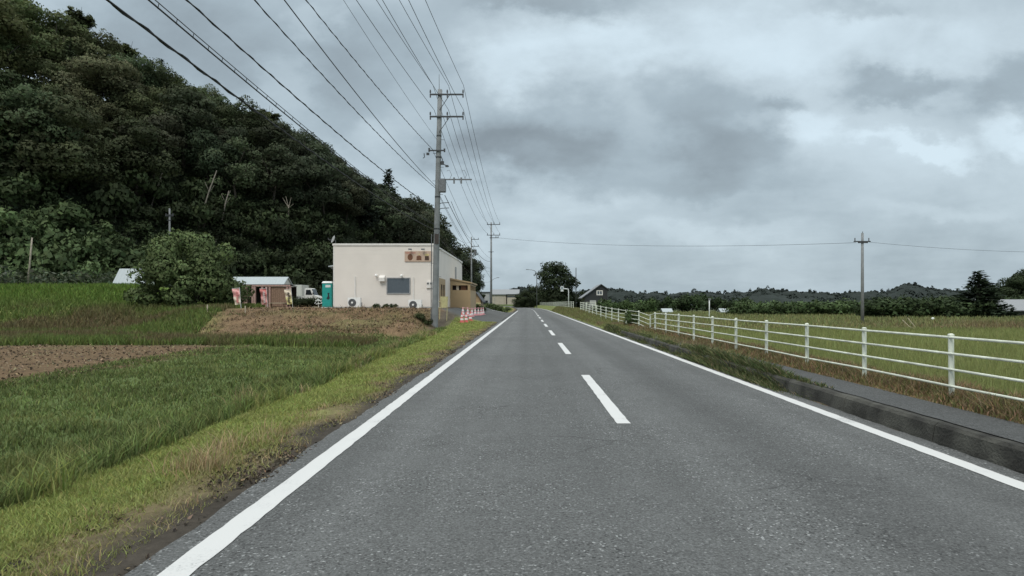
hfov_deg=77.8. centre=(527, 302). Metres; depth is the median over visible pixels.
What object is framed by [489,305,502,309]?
bush
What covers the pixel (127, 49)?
bamboo clump
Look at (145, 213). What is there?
shrub
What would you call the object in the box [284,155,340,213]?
hillside tree
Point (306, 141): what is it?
hillside tree
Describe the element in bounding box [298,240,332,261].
shrub
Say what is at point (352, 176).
hillside tree
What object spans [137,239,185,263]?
shrub
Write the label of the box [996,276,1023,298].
tree
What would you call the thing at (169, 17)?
telephone cable
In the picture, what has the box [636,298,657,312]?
bush
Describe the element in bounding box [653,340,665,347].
kerb
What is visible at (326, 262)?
shrub
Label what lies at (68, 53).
hillside conifer
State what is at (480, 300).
garden hut
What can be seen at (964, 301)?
bush
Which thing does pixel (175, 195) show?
shrub
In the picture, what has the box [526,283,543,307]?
tree
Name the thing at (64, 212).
shrub
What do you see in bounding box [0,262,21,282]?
shrub
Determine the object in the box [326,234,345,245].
shrub
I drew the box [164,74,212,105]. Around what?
hillside tree
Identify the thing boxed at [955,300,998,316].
bush
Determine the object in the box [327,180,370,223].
hillside tree
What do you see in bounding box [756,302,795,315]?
bush
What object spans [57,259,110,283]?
shrub
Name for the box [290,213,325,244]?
shrub
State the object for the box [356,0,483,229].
power line
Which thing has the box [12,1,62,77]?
hillside tree
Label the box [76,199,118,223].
shrub
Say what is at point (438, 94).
power line
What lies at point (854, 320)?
field grass
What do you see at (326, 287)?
door
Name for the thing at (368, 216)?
hillside conifer
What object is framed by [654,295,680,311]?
bush
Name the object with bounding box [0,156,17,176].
shrub
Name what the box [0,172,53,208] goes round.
shrub
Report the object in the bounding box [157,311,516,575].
edge line
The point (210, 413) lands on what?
tall grass
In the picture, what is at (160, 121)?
hillside tree
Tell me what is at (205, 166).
hillside tree
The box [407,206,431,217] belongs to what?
hillside tree
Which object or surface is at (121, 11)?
telephone cable
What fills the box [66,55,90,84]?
bamboo clump
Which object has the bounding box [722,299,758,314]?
bush
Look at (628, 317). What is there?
bush
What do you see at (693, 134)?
sky
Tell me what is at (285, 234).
shrub
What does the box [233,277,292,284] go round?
roof
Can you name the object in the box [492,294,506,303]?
roadside building
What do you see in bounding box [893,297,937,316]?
bush
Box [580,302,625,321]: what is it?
pipe fence
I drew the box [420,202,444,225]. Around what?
hillside tree
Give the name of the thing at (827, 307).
bush
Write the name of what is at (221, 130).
hillside tree
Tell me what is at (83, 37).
hillside tree
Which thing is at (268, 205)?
shrub
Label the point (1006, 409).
dry verge grass
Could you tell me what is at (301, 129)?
hillside tree
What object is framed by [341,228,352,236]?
shrub
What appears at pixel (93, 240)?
shrub
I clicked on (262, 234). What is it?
shrub
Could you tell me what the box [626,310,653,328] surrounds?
pipe fence
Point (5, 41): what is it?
hillside tree
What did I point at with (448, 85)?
power line
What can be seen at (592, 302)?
notice board
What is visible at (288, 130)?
hillside tree
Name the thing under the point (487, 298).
roadside building
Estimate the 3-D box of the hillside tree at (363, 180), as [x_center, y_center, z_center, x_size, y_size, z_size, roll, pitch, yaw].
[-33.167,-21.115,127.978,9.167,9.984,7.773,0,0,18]
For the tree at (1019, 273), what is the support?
on the ground at (156, 544)
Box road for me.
[124,306,1023,575]
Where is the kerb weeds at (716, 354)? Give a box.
[602,324,834,404]
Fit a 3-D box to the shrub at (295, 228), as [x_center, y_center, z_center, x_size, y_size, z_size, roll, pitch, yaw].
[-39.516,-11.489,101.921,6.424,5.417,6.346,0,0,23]
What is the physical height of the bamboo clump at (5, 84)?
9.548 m
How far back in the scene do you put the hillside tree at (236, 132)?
104.12 m
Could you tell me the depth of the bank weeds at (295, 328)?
38.38 m
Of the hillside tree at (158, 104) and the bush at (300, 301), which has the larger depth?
the hillside tree at (158, 104)
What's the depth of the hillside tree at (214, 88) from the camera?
121.04 m
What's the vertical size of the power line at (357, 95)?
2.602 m
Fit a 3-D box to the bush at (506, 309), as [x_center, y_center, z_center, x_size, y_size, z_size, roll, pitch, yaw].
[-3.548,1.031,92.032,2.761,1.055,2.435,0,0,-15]
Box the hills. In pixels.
[583,283,1016,304]
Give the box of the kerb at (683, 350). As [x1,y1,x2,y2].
[679,348,695,355]
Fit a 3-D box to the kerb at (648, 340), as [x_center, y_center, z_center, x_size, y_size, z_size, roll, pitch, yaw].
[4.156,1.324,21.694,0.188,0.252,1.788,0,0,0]
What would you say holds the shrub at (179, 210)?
on the ground at (156, 544)
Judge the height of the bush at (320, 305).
1.240 m
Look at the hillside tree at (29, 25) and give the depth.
100.81 m
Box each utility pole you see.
[27,237,32,283]
[165,208,172,231]
[423,87,471,327]
[471,237,478,281]
[487,222,499,303]
[854,231,870,322]
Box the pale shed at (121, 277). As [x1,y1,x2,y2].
[113,269,154,284]
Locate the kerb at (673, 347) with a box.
[665,343,680,351]
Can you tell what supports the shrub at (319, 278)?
on the ground at (156, 544)
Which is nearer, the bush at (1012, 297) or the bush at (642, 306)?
the bush at (1012, 297)
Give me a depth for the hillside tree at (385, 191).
137.15 m
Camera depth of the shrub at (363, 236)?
120.17 m
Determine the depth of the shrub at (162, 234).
85.21 m
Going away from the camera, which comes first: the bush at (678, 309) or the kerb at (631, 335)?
the kerb at (631, 335)
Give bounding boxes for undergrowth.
[0,132,396,295]
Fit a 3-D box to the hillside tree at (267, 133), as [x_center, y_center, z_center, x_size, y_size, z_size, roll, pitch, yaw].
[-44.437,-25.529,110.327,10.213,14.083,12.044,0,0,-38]
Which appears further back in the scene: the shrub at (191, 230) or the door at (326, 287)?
the shrub at (191, 230)
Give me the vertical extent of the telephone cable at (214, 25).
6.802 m
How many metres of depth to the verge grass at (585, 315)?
37.63 m
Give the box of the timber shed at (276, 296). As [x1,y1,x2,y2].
[242,284,296,306]
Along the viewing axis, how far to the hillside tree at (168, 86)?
103.80 m
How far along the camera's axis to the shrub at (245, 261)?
91.64 m
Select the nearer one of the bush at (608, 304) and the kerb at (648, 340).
the kerb at (648, 340)
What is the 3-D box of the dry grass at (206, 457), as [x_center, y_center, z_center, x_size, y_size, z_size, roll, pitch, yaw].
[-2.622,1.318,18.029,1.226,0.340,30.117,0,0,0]
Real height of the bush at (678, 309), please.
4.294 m
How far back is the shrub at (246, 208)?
100.65 m
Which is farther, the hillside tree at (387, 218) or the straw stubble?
the hillside tree at (387, 218)
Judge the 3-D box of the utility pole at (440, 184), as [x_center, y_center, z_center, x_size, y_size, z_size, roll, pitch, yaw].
[-5.273,-6.255,41.648,3.186,17.505,0.555,0,0,0]
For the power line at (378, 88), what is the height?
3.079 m
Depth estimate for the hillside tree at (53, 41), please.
100.70 m
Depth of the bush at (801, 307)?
98.32 m
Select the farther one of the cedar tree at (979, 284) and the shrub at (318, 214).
the shrub at (318, 214)
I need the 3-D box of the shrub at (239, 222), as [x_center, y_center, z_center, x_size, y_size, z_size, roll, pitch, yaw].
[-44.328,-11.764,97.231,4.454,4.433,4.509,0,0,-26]
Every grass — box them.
[0,282,378,347]
[0,317,496,575]
[0,326,446,510]
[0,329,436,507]
[10,329,485,575]
[552,306,765,360]
[597,310,1023,330]
[622,323,1023,424]
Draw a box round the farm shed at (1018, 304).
[975,299,1023,315]
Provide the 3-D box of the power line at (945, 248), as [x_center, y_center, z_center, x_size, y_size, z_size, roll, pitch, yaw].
[48.303,-5.414,62.999,32.625,0.691,0.022,0,0,-11]
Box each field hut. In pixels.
[660,308,672,312]
[716,308,727,312]
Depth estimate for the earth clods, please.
39.63 m
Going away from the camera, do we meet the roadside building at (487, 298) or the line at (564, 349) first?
the line at (564, 349)
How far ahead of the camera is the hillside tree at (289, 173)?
104.51 m
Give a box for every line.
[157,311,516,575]
[254,0,475,260]
[284,0,483,265]
[305,0,486,255]
[344,1,434,136]
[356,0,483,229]
[376,0,484,219]
[382,0,492,231]
[399,0,492,220]
[408,0,498,231]
[425,0,495,213]
[445,196,489,261]
[504,238,836,245]
[539,308,1023,489]
[558,343,570,353]
[581,375,629,422]
[872,242,1013,251]
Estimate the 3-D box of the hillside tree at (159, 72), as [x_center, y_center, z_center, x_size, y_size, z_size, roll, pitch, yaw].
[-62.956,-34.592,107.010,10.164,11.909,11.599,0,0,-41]
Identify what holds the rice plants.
on the ground at (156, 544)
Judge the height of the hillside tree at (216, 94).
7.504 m
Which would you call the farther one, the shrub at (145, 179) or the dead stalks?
the shrub at (145, 179)
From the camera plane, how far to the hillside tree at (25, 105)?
78.11 m
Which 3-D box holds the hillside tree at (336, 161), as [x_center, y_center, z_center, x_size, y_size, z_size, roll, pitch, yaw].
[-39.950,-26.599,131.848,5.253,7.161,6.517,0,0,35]
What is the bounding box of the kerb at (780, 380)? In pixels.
[748,368,790,390]
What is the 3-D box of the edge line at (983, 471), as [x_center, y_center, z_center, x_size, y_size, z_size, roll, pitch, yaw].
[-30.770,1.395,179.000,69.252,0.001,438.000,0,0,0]
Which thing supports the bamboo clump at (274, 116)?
on the ground at (156, 544)
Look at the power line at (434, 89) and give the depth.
38.00 m
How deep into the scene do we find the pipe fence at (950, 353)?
9.51 m
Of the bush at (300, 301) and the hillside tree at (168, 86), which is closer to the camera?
the bush at (300, 301)
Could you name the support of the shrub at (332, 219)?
on the ground at (156, 544)
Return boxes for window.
[386,278,409,293]
[597,290,602,294]
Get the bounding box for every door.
[323,284,330,305]
[439,278,444,306]
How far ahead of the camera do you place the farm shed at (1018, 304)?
90.21 m
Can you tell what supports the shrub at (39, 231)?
on the ground at (156, 544)
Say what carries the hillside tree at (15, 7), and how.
on the ground at (156, 544)
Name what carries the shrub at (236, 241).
on the ground at (156, 544)
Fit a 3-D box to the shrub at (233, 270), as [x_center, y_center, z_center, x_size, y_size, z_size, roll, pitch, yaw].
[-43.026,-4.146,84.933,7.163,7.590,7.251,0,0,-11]
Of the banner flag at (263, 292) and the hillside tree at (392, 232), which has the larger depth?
the hillside tree at (392, 232)
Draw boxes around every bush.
[121,227,254,306]
[285,296,302,306]
[295,298,311,306]
[301,296,317,306]
[309,297,321,306]
[414,312,425,320]
[422,318,432,324]
[483,303,496,307]
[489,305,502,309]
[494,306,512,311]
[591,300,609,312]
[597,297,619,312]
[617,298,631,312]
[622,301,649,313]
[623,308,637,324]
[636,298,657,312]
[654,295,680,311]
[670,297,690,311]
[674,293,706,311]
[698,292,715,310]
[702,296,728,310]
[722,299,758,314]
[728,296,751,305]
[755,301,766,313]
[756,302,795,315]
[770,302,799,315]
[792,299,822,314]
[807,300,852,314]
[831,298,858,314]
[852,297,909,317]
[864,295,891,315]
[882,298,925,317]
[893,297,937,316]
[925,294,953,301]
[925,299,971,317]
[954,296,999,315]
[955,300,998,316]
[967,299,996,317]
[1006,295,1023,298]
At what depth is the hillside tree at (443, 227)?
168.18 m
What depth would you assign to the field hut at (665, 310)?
122.80 m
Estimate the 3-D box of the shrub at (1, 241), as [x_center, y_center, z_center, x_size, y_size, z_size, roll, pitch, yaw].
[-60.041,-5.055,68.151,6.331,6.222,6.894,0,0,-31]
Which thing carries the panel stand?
on the ground at (156, 544)
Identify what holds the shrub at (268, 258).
on the ground at (156, 544)
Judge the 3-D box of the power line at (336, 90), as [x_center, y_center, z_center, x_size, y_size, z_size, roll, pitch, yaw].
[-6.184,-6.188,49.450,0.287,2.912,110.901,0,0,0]
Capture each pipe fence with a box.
[540,301,573,307]
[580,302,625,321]
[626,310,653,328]
[654,312,1023,401]
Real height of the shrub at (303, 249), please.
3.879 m
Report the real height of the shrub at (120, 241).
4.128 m
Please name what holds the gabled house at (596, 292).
on the ground at (156, 544)
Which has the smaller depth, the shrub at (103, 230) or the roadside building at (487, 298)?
the shrub at (103, 230)
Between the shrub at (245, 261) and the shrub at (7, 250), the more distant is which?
the shrub at (245, 261)
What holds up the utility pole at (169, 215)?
on the ground at (156, 544)
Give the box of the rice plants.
[657,326,1023,397]
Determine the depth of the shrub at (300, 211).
104.78 m
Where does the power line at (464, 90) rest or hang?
attached to the utility pole at (491, 224)
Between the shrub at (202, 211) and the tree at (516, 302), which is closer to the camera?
the shrub at (202, 211)
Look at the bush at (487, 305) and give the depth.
91.52 m
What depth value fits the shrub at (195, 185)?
94.47 m
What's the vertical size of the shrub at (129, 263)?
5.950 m
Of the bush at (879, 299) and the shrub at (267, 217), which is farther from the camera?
the shrub at (267, 217)
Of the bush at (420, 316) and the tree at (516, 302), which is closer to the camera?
the bush at (420, 316)
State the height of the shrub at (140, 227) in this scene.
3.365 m
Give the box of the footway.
[654,334,1023,442]
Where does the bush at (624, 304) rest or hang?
on the ground at (156, 544)
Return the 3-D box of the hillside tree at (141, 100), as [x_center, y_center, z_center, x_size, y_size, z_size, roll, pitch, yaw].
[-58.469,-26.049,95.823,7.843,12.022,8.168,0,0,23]
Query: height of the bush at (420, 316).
0.708 m
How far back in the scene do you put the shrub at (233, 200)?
97.45 m
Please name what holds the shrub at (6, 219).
on the ground at (156, 544)
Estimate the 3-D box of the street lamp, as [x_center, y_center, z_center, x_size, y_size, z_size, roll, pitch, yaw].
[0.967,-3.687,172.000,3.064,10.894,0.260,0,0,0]
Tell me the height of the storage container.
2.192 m
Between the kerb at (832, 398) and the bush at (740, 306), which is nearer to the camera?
the kerb at (832, 398)
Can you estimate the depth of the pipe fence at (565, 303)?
89.98 m
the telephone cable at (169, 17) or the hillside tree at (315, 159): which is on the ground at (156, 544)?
the hillside tree at (315, 159)
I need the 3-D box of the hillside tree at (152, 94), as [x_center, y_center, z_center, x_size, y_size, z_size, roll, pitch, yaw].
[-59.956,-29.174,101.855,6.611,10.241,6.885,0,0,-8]
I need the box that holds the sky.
[1,0,1023,294]
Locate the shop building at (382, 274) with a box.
[328,236,476,310]
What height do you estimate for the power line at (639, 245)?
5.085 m
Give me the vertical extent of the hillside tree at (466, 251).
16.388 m
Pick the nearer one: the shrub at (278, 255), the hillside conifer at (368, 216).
the shrub at (278, 255)
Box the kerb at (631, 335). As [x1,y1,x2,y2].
[627,332,634,337]
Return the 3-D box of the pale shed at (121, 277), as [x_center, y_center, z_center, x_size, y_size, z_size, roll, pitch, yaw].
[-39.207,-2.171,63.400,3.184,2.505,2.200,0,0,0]
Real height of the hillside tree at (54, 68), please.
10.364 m
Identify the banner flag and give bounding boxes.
[232,287,240,304]
[260,288,267,306]
[284,289,292,305]
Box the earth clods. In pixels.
[198,306,430,334]
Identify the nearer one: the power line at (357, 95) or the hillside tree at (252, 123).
the power line at (357, 95)
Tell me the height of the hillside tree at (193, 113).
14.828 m
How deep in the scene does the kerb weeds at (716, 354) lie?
12.72 m
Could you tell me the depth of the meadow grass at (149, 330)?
42.06 m
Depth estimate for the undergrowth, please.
89.37 m
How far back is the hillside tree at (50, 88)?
85.98 m
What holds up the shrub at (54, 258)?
on the ground at (156, 544)
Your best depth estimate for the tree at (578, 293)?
191.29 m
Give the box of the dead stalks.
[173,304,430,340]
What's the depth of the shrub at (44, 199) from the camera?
78.56 m
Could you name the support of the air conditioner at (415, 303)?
on the ground at (156, 544)
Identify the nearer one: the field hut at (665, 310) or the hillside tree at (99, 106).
the hillside tree at (99, 106)
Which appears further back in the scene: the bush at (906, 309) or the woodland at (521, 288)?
the woodland at (521, 288)
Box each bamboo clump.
[0,77,25,100]
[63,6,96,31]
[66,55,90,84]
[104,41,141,58]
[255,108,281,121]
[291,139,313,156]
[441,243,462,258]
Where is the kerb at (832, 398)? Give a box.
[787,379,855,410]
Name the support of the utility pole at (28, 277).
on the ground at (156, 544)
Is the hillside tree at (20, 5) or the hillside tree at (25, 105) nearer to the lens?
the hillside tree at (25, 105)
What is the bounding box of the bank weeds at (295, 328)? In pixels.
[183,307,426,339]
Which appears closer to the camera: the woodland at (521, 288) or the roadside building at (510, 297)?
the roadside building at (510, 297)
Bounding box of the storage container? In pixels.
[295,285,308,295]
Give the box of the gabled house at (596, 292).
[578,284,609,311]
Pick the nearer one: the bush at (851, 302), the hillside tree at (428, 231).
the bush at (851, 302)
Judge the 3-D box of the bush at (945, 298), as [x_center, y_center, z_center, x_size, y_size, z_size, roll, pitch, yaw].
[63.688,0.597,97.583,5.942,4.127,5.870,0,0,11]
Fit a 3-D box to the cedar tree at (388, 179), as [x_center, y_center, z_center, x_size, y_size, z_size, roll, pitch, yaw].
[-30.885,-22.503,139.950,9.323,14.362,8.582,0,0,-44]
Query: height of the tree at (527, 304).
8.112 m
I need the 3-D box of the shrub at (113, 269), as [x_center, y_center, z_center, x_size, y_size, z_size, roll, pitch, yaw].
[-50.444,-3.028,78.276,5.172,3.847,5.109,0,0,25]
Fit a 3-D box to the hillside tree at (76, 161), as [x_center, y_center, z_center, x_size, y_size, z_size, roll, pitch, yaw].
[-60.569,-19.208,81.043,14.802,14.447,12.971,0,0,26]
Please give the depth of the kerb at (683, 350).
16.59 m
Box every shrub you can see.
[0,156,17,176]
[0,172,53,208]
[0,205,46,237]
[0,213,66,250]
[0,232,26,264]
[0,233,8,254]
[0,240,81,283]
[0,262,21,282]
[1,164,67,200]
[17,206,51,226]
[26,188,66,211]
[33,233,90,262]
[34,198,93,232]
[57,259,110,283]
[58,226,114,265]
[70,219,123,239]
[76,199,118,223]
[80,177,139,224]
[96,236,147,271]
[101,231,135,250]
[101,263,124,281]
[109,167,174,206]
[116,219,154,239]
[116,255,144,268]
[123,205,164,231]
[130,243,149,255]
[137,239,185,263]
[140,230,167,243]
[145,183,184,206]
[154,199,195,227]
[175,175,223,205]
[181,226,203,240]
[184,198,226,231]
[185,245,236,274]
[201,207,235,231]
[202,227,232,240]
[210,193,244,219]
[222,235,248,249]
[226,257,237,270]
[228,212,252,235]
[230,250,267,276]
[238,220,275,247]
[239,199,267,219]
[242,216,299,251]
[248,208,293,231]
[250,248,280,268]
[256,248,298,275]
[259,196,290,216]
[261,265,312,284]
[274,215,301,238]
[282,204,314,224]
[288,245,311,257]
[289,245,327,274]
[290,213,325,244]
[295,201,325,220]
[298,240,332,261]
[301,266,332,291]
[302,218,341,242]
[305,255,332,273]
[323,211,348,233]
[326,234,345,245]
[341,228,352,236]
[352,229,373,242]
[360,224,386,241]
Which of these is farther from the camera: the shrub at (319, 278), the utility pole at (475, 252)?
the utility pole at (475, 252)
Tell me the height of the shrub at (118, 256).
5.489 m
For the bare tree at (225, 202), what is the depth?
95.05 m
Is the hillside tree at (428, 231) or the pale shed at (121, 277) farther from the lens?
the hillside tree at (428, 231)
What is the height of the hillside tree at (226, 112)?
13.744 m
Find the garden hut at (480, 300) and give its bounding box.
[476,292,485,305]
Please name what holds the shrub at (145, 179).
on the ground at (156, 544)
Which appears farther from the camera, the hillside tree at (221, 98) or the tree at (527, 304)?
the tree at (527, 304)
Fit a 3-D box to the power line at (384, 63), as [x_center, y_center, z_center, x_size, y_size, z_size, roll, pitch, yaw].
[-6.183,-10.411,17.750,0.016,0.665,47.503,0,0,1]
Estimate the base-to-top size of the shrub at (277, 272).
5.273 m
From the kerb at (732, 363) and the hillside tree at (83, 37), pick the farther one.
the hillside tree at (83, 37)
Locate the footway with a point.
(1007, 429)
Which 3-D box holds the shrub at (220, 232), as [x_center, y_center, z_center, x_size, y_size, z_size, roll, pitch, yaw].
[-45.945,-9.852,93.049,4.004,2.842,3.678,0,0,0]
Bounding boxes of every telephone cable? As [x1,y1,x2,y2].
[106,0,469,260]
[148,0,482,281]
[185,0,471,241]
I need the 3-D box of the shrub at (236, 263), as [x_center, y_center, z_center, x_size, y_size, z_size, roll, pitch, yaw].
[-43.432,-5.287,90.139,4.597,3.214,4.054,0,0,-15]
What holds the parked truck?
on the ground at (156, 544)
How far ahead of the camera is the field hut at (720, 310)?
122.80 m
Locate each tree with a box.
[0,0,30,46]
[0,0,48,80]
[0,23,51,76]
[0,69,27,101]
[0,83,83,183]
[0,91,124,198]
[0,92,21,138]
[6,0,45,45]
[8,20,70,83]
[11,0,48,55]
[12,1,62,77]
[20,9,94,66]
[28,58,90,106]
[38,53,148,133]
[39,81,74,134]
[46,18,124,65]
[57,21,102,50]
[62,85,122,145]
[88,112,183,195]
[104,80,168,119]
[106,52,162,90]
[108,89,170,148]
[115,110,186,182]
[133,58,181,101]
[149,92,167,112]
[156,83,223,146]
[157,86,221,171]
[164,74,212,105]
[178,125,238,187]
[184,83,223,96]
[190,119,236,172]
[195,135,268,197]
[198,170,216,229]
[204,90,219,97]
[205,94,264,155]
[207,95,233,119]
[211,124,267,183]
[221,191,230,219]
[236,116,274,147]
[244,142,307,205]
[246,118,303,188]
[278,121,295,144]
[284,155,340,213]
[288,130,335,169]
[288,140,335,164]
[295,148,352,216]
[296,128,307,135]
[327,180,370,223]
[331,158,347,177]
[332,162,360,210]
[352,175,383,213]
[357,177,386,208]
[367,197,404,239]
[374,186,394,213]
[376,190,433,242]
[379,169,399,222]
[399,212,445,245]
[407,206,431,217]
[419,205,446,221]
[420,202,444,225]
[429,209,452,243]
[429,219,450,244]
[440,232,451,249]
[444,233,469,264]
[461,244,481,280]
[462,256,476,276]
[472,262,485,287]
[511,292,525,307]
[517,288,533,307]
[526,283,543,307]
[529,261,580,305]
[567,291,584,306]
[950,270,1021,317]
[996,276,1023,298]
[1009,269,1023,297]
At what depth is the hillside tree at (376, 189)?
132.35 m
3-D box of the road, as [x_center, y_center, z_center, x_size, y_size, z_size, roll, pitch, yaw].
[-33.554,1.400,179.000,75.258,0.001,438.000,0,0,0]
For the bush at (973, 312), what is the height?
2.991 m
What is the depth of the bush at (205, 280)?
49.11 m
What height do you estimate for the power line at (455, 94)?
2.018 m
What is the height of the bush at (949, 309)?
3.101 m
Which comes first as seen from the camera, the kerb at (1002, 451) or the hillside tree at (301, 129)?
the kerb at (1002, 451)
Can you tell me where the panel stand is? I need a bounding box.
[439,297,447,320]
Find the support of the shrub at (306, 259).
on the ground at (156, 544)
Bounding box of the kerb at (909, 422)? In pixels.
[843,396,946,441]
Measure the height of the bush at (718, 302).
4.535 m
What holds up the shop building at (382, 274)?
on the ground at (156, 544)
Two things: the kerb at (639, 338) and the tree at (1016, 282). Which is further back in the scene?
the tree at (1016, 282)
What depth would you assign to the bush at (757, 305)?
99.52 m
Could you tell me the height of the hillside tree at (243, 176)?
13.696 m
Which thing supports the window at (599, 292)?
in the gabled house at (596, 292)
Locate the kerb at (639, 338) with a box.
[634,334,644,339]
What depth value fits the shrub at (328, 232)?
108.02 m
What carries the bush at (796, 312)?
on the ground at (156, 544)
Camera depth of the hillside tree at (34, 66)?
105.14 m
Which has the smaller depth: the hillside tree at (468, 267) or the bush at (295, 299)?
the bush at (295, 299)
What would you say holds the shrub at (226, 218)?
on the ground at (156, 544)
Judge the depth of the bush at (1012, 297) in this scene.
96.31 m
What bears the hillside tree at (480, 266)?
on the ground at (156, 544)
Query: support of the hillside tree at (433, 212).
on the ground at (156, 544)
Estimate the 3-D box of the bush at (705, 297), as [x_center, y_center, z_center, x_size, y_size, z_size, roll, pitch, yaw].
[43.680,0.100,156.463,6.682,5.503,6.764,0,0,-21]
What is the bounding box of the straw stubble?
[0,343,255,383]
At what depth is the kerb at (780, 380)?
10.40 m
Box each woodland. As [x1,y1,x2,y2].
[512,284,552,291]
[581,282,1015,302]
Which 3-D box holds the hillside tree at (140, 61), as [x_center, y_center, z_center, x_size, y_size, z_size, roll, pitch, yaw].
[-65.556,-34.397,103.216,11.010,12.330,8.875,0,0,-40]
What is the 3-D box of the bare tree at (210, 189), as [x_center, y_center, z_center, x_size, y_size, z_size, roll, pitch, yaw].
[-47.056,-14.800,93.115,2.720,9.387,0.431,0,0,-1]
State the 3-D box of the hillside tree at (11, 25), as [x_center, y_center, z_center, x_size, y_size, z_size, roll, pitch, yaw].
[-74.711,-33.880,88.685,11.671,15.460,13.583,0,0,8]
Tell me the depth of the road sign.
99.93 m
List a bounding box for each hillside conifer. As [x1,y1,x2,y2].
[57,40,77,77]
[354,178,383,232]
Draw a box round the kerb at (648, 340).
[643,337,654,344]
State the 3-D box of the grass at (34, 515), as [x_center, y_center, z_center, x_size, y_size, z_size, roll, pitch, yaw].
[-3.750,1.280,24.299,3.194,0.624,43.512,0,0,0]
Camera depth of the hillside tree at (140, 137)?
88.27 m
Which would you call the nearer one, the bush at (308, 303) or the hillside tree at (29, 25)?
the bush at (308, 303)
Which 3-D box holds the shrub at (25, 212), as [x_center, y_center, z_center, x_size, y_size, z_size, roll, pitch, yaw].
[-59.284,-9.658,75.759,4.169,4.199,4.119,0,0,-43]
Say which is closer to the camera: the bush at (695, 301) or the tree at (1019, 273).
the tree at (1019, 273)
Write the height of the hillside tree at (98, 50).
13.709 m
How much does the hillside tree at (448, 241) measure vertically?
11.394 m
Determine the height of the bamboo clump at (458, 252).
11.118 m
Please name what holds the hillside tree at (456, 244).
on the ground at (156, 544)
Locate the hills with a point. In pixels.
(755, 297)
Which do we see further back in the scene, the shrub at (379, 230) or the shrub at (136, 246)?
the shrub at (379, 230)
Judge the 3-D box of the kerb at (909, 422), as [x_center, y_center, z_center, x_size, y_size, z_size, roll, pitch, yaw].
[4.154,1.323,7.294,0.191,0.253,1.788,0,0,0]
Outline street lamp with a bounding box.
[526,269,536,307]
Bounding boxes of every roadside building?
[481,292,489,303]
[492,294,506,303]
[506,294,516,303]
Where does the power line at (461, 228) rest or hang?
attached to the utility pole at (491, 224)
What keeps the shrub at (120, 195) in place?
on the ground at (156, 544)
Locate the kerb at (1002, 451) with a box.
[933,422,1023,473]
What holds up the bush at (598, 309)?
on the ground at (156, 544)
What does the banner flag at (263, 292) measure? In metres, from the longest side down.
1.898 x 0.615 x 0.131 m
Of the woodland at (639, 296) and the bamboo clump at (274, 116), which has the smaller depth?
the bamboo clump at (274, 116)
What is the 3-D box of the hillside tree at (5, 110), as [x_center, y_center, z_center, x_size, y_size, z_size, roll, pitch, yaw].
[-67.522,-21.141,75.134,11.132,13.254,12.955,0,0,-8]
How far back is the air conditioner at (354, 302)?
49.02 m
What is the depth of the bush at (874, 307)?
79.10 m
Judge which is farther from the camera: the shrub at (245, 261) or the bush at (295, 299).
the shrub at (245, 261)
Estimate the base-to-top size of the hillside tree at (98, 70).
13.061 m
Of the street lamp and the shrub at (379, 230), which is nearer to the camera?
the shrub at (379, 230)
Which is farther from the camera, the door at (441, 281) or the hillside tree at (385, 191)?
the hillside tree at (385, 191)
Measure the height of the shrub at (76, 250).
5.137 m
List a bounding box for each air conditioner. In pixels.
[348,298,361,306]
[408,300,422,307]
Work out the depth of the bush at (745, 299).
150.33 m
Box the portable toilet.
[322,281,332,307]
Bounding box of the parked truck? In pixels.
[297,288,321,298]
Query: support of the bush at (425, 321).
on the ground at (156, 544)
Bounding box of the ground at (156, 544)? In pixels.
[0,72,1017,575]
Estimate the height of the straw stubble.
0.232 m
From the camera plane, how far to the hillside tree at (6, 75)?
82.04 m
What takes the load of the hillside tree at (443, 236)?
on the ground at (156, 544)
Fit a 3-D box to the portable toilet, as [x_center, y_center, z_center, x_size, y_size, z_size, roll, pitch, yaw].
[-16.214,-0.626,51.620,0.847,2.251,0.960,0,0,0]
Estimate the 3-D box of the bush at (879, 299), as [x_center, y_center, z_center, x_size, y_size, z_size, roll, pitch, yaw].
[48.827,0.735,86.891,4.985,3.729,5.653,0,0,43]
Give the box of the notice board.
[590,300,595,311]
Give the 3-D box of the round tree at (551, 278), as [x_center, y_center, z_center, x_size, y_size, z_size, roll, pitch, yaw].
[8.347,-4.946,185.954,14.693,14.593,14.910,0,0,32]
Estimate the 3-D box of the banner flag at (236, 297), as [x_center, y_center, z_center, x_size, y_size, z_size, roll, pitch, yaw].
[-21.709,-0.282,47.285,0.570,1.723,0.131,-5,0,0]
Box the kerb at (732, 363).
[720,360,750,372]
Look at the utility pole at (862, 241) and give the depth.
59.89 m
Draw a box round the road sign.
[560,286,568,301]
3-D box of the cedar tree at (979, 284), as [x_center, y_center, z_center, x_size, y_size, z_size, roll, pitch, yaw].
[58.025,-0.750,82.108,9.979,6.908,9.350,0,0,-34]

